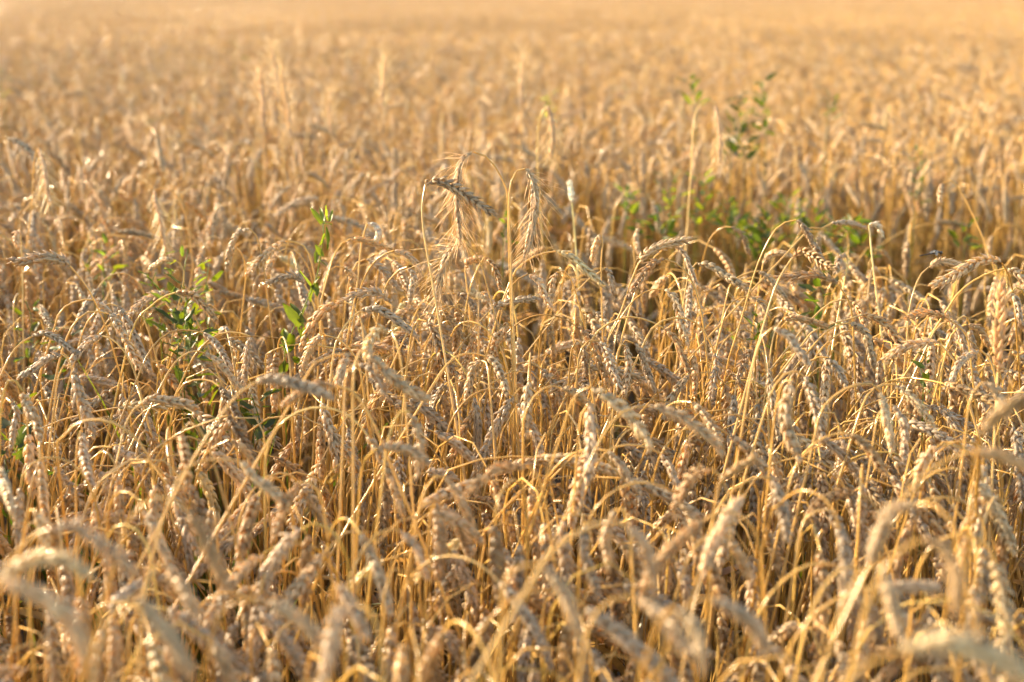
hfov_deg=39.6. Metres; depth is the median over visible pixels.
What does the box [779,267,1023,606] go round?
wheat plant
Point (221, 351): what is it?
wheat plant
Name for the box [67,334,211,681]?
wheat plant
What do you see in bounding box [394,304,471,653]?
wheat plant
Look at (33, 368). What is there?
wheat plant
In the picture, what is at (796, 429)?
wheat plant
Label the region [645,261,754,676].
wheat plant
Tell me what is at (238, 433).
wheat plant
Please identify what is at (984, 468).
wheat plant
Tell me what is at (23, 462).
grass tuft
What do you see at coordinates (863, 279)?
wheat plant
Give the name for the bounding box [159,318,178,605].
wheat plant
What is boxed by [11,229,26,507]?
wheat plant
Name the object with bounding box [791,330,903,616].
wheat plant
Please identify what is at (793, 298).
wheat plant
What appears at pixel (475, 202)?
wheat plant
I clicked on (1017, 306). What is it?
wheat plant
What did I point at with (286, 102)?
rye plant
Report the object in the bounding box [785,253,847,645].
wheat plant
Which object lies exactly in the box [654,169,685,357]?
weed plant
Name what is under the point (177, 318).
weed plant
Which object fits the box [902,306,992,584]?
wheat plant
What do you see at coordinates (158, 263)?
wheat plant
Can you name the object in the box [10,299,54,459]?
weed plant
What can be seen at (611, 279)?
wheat plant
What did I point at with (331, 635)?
wheat plant
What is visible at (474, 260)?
wheat plant
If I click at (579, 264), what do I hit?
wheat plant
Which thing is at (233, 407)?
wheat plant
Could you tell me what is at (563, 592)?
wheat plant
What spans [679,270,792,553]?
wheat plant
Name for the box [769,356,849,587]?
wheat plant
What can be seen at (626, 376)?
wheat plant
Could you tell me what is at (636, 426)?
wheat plant
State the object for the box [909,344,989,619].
wheat plant
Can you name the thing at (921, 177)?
weed plant
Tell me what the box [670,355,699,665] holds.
wheat plant
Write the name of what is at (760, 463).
wheat plant
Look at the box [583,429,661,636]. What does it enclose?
wheat plant
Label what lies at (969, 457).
wheat plant
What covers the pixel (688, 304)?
wheat plant
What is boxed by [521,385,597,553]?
wheat plant
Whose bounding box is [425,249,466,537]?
wheat plant
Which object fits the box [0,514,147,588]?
wheat plant
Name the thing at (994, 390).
wheat plant
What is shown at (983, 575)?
wheat plant
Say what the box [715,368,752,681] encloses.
wheat plant
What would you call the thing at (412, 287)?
wheat plant
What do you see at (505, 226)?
weed plant
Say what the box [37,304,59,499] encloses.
wheat plant
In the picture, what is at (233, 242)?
wheat plant
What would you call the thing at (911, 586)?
wheat plant
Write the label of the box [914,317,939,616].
wheat plant
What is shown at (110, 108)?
wheat crop
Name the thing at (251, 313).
wheat plant
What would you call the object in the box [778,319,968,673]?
wheat plant
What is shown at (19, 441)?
weed plant
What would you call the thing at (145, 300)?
wheat plant
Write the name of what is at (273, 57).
rye plant
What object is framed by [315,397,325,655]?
wheat plant
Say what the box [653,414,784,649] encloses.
wheat plant
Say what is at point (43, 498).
wheat plant
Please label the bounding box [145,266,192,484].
wheat plant
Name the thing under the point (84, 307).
wheat plant
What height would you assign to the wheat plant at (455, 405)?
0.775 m
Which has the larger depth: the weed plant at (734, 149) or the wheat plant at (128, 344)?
the weed plant at (734, 149)
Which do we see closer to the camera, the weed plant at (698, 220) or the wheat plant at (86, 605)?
the wheat plant at (86, 605)
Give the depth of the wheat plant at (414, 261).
1.98 m
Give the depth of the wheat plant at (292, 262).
2.57 m
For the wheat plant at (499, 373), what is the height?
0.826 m
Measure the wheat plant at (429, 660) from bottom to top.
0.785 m
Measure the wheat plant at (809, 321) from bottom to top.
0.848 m
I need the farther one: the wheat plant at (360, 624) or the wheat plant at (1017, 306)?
the wheat plant at (1017, 306)
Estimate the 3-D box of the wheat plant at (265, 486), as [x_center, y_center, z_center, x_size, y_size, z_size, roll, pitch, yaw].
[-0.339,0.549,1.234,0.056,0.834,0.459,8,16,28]
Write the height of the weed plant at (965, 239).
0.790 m
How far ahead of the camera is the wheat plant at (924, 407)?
2.18 m
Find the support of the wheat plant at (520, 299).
on the ground
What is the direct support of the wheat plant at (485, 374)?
on the ground
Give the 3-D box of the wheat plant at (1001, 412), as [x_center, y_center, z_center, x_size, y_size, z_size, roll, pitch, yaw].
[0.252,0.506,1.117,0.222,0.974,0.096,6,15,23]
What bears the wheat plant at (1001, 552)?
on the ground
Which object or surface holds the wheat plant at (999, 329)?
on the ground
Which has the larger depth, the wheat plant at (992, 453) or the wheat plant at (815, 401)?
the wheat plant at (815, 401)
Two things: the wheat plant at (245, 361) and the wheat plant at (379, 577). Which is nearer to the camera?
the wheat plant at (379, 577)
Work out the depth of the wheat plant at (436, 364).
1.87 m
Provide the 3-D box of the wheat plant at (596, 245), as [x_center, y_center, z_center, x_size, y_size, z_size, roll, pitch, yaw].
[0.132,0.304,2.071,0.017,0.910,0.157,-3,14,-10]
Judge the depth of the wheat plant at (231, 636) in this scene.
1.31 m
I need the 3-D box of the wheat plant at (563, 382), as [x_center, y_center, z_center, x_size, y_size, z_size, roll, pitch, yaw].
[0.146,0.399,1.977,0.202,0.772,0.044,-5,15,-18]
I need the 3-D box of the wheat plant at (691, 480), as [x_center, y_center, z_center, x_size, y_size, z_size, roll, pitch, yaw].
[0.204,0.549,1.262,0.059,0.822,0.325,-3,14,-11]
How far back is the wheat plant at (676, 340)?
1.85 m
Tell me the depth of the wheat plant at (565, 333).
2.46 m
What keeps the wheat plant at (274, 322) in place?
on the ground
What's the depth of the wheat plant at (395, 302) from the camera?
2.50 m
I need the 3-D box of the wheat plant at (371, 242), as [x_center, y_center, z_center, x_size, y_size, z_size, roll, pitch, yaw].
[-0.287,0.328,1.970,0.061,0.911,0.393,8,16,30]
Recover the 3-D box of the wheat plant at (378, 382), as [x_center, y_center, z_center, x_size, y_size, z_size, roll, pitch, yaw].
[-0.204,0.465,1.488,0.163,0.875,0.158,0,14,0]
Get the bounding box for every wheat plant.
[0,137,40,171]
[0,299,118,512]
[0,330,75,378]
[0,380,44,460]
[0,446,143,600]
[0,467,15,520]
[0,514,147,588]
[0,545,96,582]
[0,578,94,662]
[2,397,20,450]
[6,250,171,622]
[6,460,90,642]
[9,509,52,677]
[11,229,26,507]
[11,457,128,676]
[13,293,36,546]
[13,311,143,616]
[13,352,103,578]
[17,303,154,625]
[21,400,93,633]
[22,364,97,681]
[26,329,233,681]
[26,350,242,678]
[27,549,94,681]
[35,399,68,570]
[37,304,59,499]
[37,441,69,667]
[39,415,258,672]
[41,591,63,681]
[42,252,95,570]
[56,418,162,681]
[66,289,218,677]
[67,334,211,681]
[67,392,202,681]
[68,272,220,533]
[70,265,94,427]
[70,460,193,681]
[72,601,175,681]
[75,431,96,679]
[79,481,114,596]
[80,496,235,681]
[82,236,198,442]
[90,451,125,629]
[91,596,196,681]
[96,331,253,588]
[101,523,172,677]
[105,491,181,591]
[106,373,335,633]
[121,458,288,669]
[123,379,247,645]
[123,404,232,663]
[124,454,221,671]
[127,290,309,653]
[131,257,184,654]
[134,430,169,603]
[134,436,262,674]
[135,563,203,681]
[139,353,348,675]
[142,280,240,656]
[143,307,220,627]
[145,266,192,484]
[148,439,261,674]
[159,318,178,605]
[164,236,250,584]
[166,427,197,681]
[178,422,267,655]
[186,592,310,681]
[199,597,326,681]
[203,540,351,634]
[215,570,337,681]
[218,326,255,663]
[221,246,245,619]
[225,228,298,571]
[226,255,300,563]
[232,476,306,651]
[234,472,337,677]
[238,258,404,650]
[242,543,334,681]
[244,240,345,567]
[247,274,277,592]
[252,522,356,681]
[257,244,311,562]
[260,248,369,625]
[260,344,383,563]
[261,271,392,649]
[262,236,394,606]
[264,406,406,611]
[266,274,277,646]
[268,336,305,637]
[269,481,344,677]
[270,251,309,586]
[272,292,481,645]
[275,294,539,649]
[276,352,510,659]
[277,380,477,681]
[281,517,395,681]
[293,263,398,680]
[297,334,403,670]
[298,300,387,645]
[306,266,356,638]
[306,305,418,651]
[307,222,381,621]
[314,529,431,679]
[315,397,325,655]
[317,249,421,618]
[317,602,385,681]
[327,583,371,681]
[331,266,417,617]
[331,267,616,679]
[334,257,408,543]
[334,363,389,681]
[340,285,402,644]
[345,268,440,519]
[352,348,432,634]
[355,440,433,576]
[360,357,489,681]
[362,253,463,611]
[362,312,466,596]
[362,323,422,628]
[362,411,428,653]
[364,239,490,469]
[368,293,418,643]
[369,351,482,647]
[376,319,460,681]
[378,329,502,532]
[381,305,475,640]
[383,258,481,569]
[383,372,462,658]
[390,475,477,677]
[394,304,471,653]
[394,555,554,670]
[403,291,496,681]
[408,305,463,663]
[409,499,474,681]
[416,619,495,681]
[421,173,499,656]
[421,320,513,483]
[421,337,487,604]
[422,250,605,608]
[422,503,447,657]
[424,270,472,562]
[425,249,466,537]
[426,239,477,519]
[428,388,547,612]
[432,257,503,581]
[444,219,867,671]
[445,273,552,680]
[460,460,572,681]
[462,357,498,637]
[463,360,512,681]
[464,253,496,638]
[466,318,500,681]
[466,590,681,681]
[469,316,691,644]
[469,449,642,656]
[469,519,659,681]
[470,265,580,665]
[474,387,541,667]
[483,361,565,616]
[487,386,655,681]
[488,291,523,641]
[488,314,604,613]
[488,479,527,631]
[489,321,511,623]
[492,404,726,680]
[495,295,569,620]
[496,564,584,681]
[505,317,721,681]
[519,444,680,681]
[520,352,546,673]
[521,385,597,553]
[526,313,905,681]
[528,288,691,673]
[528,323,557,591]
[538,299,867,634]
[547,270,617,455]
[549,359,658,651]
[550,340,623,681]
[551,339,588,652]
[556,401,724,681]
[565,404,600,623]
[567,179,593,628]
[569,248,699,533]
[570,307,619,566]
[572,278,613,477]
[572,296,772,660]
[573,481,704,635]
[575,523,603,681]
[577,596,694,681]
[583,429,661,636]
[588,322,878,677]
[588,340,657,659]
[588,349,627,671]
[589,234,607,597]
[592,226,751,522]
[593,344,632,681]
[596,508,639,681]
[598,235,693,681]
[599,306,724,545]
[613,379,785,678]
[621,338,709,616]
[623,257,721,674]
[633,227,646,480]
[637,511,770,681]
[638,606,708,681]
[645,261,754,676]
[649,273,696,492]
[649,280,734,480]
[650,424,784,648]
[650,536,755,680]
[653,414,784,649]
[655,597,775,681]
[656,277,707,431]
[669,290,756,540]
[669,465,740,681]
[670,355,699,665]
[670,476,793,674]
[675,246,837,676]
[678,402,687,457]
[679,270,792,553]
[680,386,815,532]
[680,494,747,681]
[684,268,698,625]
[690,219,823,563]
[695,440,729,681]
[700,370,826,622]
[700,451,947,681]
[702,452,762,681]
[702,457,870,628]
[705,327,814,681]
[706,329,759,521]
[713,248,796,674]
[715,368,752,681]
[718,277,804,426]
[719,307,826,680]
[730,314,831,668]
[731,335,780,678]
[735,346,775,681]
[740,490,857,670]
[741,562,887,681]
[744,432,894,681]
[748,379,803,681]
[751,437,927,641]
[768,382,896,635]
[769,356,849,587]
[772,267,858,467]
[775,269,875,595]
[775,509,851,681]
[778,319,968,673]
[778,383,936,679]
[778,579,945,681]
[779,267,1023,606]
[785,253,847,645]
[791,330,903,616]
[793,420,929,681]
[794,266,883,649]
[794,397,975,617]
[794,566,870,681]
[795,594,975,681]
[799,487,917,681]
[813,447,1023,681]
[818,564,906,681]
[819,344,832,568]
[826,277,931,535]
[829,441,981,665]
[837,256,960,679]
[840,404,909,650]
[842,622,1023,681]
[848,536,967,681]
[854,464,867,643]
[862,500,987,681]
[865,316,955,601]
[866,377,1012,656]
[866,496,992,681]
[868,221,918,665]
[869,323,991,675]
[876,467,1018,608]
[879,337,1023,598]
[885,264,998,646]
[886,352,913,500]
[891,440,987,661]
[895,299,969,493]
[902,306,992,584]
[903,533,1017,681]
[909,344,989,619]
[910,444,1014,660]
[914,315,977,619]
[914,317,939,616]
[921,366,964,664]
[928,253,1023,446]
[930,268,968,562]
[935,382,1012,674]
[937,180,1023,350]
[937,526,982,681]
[947,349,1007,660]
[956,457,979,675]
[957,392,1023,681]
[962,495,1007,661]
[983,276,1012,637]
[1010,287,1023,324]
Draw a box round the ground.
[0,193,1023,681]
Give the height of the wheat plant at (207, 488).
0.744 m
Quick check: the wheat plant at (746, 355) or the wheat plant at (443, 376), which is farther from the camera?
the wheat plant at (443, 376)
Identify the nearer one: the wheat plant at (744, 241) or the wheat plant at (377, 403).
the wheat plant at (377, 403)
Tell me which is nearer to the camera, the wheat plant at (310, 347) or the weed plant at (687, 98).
the wheat plant at (310, 347)
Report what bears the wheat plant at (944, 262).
on the ground
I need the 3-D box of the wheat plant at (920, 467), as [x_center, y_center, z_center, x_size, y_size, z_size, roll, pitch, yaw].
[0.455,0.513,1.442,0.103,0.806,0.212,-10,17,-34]
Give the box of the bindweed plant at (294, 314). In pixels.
[278,205,332,681]
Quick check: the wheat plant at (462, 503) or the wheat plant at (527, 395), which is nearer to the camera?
the wheat plant at (462, 503)
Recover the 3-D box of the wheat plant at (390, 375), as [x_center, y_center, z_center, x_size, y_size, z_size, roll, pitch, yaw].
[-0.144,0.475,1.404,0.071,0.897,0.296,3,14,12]
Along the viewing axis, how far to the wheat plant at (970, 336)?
2.01 m
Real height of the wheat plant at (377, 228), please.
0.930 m
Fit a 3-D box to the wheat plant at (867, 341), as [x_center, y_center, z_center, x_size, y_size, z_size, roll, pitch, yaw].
[0.231,0.394,1.864,0.487,0.834,0.027,-3,14,-13]
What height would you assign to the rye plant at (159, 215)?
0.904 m
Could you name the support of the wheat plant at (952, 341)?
on the ground
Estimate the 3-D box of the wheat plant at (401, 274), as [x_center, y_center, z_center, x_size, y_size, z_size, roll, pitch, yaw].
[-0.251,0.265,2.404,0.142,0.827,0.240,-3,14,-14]
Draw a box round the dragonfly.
[919,250,942,261]
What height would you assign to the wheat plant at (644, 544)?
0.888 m
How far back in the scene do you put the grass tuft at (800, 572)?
2.45 m
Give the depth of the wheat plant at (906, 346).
1.70 m
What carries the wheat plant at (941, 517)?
on the ground
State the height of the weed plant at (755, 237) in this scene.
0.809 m
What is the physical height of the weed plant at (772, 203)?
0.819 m
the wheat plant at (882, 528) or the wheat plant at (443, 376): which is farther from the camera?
the wheat plant at (443, 376)
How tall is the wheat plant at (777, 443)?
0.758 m
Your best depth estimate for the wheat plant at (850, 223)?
2.00 m
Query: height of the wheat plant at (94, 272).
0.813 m
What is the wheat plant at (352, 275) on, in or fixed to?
on the ground
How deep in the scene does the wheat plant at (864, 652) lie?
1.19 m
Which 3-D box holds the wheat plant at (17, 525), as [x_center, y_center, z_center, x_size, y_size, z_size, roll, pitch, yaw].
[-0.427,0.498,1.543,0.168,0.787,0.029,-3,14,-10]
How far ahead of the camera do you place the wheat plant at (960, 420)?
1.87 m
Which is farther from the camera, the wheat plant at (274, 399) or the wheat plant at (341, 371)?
the wheat plant at (274, 399)
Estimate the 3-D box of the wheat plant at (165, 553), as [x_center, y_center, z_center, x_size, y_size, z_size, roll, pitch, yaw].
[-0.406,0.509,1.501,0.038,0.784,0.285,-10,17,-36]
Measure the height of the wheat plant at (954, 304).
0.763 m
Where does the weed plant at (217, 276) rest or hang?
on the ground
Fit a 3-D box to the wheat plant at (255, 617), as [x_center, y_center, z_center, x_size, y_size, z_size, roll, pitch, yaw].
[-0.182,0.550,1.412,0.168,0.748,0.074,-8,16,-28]
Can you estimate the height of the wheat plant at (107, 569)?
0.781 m
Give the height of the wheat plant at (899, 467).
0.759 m
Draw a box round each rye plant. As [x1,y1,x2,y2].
[0,148,69,644]
[80,187,192,561]
[243,56,276,435]
[257,34,299,453]
[266,54,319,404]
[316,77,348,548]
[369,42,399,279]
[406,237,559,643]
[432,151,517,505]
[502,168,573,681]
[505,41,535,341]
[531,105,569,488]
[678,101,735,361]
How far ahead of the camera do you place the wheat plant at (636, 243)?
2.40 m
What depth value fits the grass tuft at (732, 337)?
3.00 m
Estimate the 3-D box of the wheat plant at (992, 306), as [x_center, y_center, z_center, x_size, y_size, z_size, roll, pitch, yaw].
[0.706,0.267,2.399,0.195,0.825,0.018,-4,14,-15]
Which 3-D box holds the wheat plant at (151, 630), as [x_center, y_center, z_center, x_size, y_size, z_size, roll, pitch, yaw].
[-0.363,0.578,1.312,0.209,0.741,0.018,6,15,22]
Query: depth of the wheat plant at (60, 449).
1.91 m
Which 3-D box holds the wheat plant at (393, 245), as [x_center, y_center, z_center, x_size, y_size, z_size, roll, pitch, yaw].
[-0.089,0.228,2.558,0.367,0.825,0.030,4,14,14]
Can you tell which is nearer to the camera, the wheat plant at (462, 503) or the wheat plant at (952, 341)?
the wheat plant at (462, 503)
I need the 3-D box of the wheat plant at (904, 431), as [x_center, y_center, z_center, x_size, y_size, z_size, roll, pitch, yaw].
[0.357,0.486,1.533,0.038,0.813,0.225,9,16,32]
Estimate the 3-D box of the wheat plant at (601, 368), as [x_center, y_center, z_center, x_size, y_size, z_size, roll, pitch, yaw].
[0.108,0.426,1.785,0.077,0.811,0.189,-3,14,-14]
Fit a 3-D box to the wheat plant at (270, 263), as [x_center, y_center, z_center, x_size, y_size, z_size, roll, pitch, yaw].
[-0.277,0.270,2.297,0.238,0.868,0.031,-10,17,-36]
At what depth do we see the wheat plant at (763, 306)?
1.95 m
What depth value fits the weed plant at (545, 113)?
4.20 m
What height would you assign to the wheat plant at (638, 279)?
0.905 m
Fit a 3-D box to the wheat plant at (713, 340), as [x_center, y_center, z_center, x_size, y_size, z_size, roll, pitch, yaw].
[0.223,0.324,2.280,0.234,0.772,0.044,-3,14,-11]
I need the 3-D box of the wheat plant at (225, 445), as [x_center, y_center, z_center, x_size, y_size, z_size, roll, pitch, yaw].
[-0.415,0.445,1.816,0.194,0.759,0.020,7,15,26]
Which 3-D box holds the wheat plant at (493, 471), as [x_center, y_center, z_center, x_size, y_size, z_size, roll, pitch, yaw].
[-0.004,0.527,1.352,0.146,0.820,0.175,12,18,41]
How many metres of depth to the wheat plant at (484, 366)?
2.42 m
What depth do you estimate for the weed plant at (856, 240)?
2.85 m
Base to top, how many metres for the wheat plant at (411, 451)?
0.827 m
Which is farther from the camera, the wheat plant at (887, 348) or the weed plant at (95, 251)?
the weed plant at (95, 251)
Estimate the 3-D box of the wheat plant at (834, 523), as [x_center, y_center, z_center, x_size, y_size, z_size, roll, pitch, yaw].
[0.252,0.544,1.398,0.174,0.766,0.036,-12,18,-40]
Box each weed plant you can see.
[0,69,15,268]
[1,392,54,604]
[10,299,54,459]
[39,327,86,584]
[78,235,113,467]
[97,233,128,533]
[138,271,181,633]
[146,276,224,600]
[159,245,218,681]
[169,322,217,681]
[176,381,228,596]
[190,262,237,647]
[225,42,248,96]
[235,388,281,579]
[492,210,518,516]
[537,89,558,390]
[610,184,651,481]
[626,212,681,340]
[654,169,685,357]
[676,74,709,276]
[681,169,721,306]
[706,196,751,541]
[714,110,763,379]
[725,91,759,458]
[737,205,803,353]
[738,223,773,432]
[743,305,770,397]
[751,72,776,299]
[768,188,807,323]
[792,200,840,432]
[798,269,840,548]
[810,90,842,317]
[814,215,856,380]
[828,210,883,458]
[898,144,930,400]
[911,352,933,599]
[947,217,981,323]
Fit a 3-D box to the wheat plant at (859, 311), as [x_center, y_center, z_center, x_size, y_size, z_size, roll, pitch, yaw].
[0.227,0.365,1.967,0.495,0.841,0.085,-3,14,-14]
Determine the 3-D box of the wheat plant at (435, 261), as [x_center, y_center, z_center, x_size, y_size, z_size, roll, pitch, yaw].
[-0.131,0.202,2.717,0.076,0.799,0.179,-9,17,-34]
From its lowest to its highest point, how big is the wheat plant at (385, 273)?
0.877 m
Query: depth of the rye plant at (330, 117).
3.20 m
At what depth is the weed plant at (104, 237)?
2.50 m
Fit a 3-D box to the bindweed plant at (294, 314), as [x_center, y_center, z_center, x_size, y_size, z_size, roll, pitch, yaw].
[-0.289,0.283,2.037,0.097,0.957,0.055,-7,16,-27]
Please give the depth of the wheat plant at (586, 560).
1.28 m
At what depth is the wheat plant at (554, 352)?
1.90 m
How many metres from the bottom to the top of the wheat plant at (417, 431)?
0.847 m
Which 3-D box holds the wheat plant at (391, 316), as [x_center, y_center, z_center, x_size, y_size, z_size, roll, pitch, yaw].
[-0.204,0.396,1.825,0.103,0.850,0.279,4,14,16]
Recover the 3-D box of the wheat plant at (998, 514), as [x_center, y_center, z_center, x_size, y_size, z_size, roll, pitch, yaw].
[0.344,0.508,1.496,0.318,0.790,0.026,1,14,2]
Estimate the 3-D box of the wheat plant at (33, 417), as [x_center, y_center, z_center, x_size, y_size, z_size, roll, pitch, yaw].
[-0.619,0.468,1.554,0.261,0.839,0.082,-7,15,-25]
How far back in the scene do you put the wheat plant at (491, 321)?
1.93 m
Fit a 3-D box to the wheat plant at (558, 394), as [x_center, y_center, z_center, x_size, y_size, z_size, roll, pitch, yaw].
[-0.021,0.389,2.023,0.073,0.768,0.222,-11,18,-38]
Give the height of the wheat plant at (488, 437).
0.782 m
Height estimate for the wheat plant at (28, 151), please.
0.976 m
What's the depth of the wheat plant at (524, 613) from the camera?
1.23 m
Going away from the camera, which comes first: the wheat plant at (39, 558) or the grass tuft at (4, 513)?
the wheat plant at (39, 558)
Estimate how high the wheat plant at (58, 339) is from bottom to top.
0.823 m
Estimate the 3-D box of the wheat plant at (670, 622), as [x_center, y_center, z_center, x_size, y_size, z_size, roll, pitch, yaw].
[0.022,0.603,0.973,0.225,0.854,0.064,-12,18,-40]
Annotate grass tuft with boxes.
[0,399,266,681]
[0,437,102,681]
[2,433,197,681]
[3,361,366,672]
[5,399,413,681]
[7,412,435,681]
[624,309,958,669]
[631,218,845,564]
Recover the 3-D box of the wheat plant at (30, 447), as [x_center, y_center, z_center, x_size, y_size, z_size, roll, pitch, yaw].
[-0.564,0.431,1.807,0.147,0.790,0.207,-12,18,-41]
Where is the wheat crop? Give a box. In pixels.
[0,0,1023,681]
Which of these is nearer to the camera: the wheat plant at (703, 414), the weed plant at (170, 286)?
the wheat plant at (703, 414)
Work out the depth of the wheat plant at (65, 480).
1.53 m
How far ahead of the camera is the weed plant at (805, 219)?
3.10 m
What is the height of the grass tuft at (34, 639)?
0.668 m
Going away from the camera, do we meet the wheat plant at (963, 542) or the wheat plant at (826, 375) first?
the wheat plant at (963, 542)
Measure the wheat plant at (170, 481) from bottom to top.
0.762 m
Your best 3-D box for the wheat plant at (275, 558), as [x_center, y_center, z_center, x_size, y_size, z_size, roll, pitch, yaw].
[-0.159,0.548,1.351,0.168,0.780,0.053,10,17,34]
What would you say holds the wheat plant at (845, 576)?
on the ground
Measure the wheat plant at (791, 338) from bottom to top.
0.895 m
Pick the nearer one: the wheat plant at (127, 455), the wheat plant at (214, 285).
the wheat plant at (127, 455)
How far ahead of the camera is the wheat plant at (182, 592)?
1.03 m
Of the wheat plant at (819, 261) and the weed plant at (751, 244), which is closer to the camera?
the wheat plant at (819, 261)
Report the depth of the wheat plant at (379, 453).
1.52 m
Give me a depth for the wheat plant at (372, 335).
1.50 m
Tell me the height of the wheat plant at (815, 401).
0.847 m
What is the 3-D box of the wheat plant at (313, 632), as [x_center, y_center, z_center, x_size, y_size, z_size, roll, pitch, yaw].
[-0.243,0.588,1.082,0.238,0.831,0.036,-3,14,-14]
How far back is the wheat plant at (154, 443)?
1.71 m
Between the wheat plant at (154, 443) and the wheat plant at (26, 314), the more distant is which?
the wheat plant at (26, 314)
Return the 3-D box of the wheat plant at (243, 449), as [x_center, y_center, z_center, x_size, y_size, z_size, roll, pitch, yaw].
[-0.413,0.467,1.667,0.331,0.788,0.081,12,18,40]
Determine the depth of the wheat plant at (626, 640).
1.10 m
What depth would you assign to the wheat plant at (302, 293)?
2.34 m
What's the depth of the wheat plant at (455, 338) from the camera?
1.96 m
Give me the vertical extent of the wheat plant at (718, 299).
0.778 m
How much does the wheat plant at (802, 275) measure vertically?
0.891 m
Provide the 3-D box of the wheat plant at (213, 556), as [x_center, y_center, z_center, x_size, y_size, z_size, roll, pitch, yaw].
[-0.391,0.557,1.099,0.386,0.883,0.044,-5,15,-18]
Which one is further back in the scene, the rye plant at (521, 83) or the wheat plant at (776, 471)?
the rye plant at (521, 83)
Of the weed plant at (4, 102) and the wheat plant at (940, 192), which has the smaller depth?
the wheat plant at (940, 192)
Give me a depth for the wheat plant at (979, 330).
1.87 m
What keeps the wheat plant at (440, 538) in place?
on the ground
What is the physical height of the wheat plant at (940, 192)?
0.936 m
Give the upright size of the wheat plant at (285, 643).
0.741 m
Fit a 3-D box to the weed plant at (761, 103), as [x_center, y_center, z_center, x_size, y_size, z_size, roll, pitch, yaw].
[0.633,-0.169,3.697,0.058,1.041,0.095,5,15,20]
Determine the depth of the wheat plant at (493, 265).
1.96 m
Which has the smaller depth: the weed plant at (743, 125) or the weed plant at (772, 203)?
the weed plant at (772, 203)
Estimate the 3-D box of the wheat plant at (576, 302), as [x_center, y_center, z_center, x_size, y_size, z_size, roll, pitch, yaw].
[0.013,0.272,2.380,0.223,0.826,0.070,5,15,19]
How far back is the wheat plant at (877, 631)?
1.24 m
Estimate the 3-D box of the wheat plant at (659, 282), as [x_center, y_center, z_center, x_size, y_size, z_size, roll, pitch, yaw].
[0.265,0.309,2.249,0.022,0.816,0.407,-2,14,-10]
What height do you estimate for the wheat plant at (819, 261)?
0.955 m
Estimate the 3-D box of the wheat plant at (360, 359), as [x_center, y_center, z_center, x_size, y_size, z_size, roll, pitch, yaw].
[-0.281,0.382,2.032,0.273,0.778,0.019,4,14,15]
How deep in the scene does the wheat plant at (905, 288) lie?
2.35 m
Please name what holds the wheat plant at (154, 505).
on the ground
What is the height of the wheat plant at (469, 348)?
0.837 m
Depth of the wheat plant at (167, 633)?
0.87 m
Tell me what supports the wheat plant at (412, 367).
on the ground
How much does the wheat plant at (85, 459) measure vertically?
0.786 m
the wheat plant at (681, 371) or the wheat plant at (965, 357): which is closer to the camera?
the wheat plant at (965, 357)
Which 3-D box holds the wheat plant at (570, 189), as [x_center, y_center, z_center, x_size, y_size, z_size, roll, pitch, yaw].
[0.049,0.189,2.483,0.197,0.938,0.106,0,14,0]
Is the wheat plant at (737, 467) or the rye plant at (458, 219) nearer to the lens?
the wheat plant at (737, 467)
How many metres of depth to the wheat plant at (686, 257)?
1.92 m
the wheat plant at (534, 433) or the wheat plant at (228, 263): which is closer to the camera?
the wheat plant at (534, 433)
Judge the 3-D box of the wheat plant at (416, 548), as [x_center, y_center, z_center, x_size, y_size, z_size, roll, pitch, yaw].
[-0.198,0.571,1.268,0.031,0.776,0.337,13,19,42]
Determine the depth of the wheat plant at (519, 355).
2.01 m
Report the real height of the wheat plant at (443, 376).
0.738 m
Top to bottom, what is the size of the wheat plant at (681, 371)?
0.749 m
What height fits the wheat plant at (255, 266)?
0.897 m
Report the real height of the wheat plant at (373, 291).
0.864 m
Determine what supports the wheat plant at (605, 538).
on the ground
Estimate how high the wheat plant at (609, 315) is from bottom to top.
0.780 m
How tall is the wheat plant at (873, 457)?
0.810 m
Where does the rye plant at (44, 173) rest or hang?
on the ground
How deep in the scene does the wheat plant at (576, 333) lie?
2.15 m
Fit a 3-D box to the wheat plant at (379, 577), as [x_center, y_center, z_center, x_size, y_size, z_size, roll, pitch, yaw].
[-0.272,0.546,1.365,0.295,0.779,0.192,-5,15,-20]
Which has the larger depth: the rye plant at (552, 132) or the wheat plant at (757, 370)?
the rye plant at (552, 132)
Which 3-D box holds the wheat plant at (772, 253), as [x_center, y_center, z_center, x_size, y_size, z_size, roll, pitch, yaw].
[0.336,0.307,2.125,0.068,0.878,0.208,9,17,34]
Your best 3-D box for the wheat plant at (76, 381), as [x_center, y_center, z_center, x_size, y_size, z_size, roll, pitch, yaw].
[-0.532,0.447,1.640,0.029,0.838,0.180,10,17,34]
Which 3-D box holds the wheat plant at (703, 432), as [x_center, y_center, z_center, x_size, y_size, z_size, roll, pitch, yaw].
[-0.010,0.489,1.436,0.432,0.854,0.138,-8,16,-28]
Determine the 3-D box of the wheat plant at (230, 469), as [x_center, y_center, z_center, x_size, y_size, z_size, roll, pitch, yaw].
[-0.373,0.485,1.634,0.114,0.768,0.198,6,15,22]
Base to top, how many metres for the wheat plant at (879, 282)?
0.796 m
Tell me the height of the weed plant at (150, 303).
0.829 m
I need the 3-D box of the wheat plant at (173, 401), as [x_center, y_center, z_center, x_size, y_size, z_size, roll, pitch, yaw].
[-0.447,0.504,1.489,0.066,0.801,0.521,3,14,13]
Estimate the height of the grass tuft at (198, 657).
0.765 m
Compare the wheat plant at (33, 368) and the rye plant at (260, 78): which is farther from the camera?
the rye plant at (260, 78)
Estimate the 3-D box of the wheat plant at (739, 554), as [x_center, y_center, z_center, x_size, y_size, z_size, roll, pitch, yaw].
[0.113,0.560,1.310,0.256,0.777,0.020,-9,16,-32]
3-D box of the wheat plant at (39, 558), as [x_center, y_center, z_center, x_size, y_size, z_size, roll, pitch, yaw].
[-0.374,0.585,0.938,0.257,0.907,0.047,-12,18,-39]
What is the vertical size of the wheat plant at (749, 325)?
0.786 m
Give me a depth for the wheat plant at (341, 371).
1.40 m

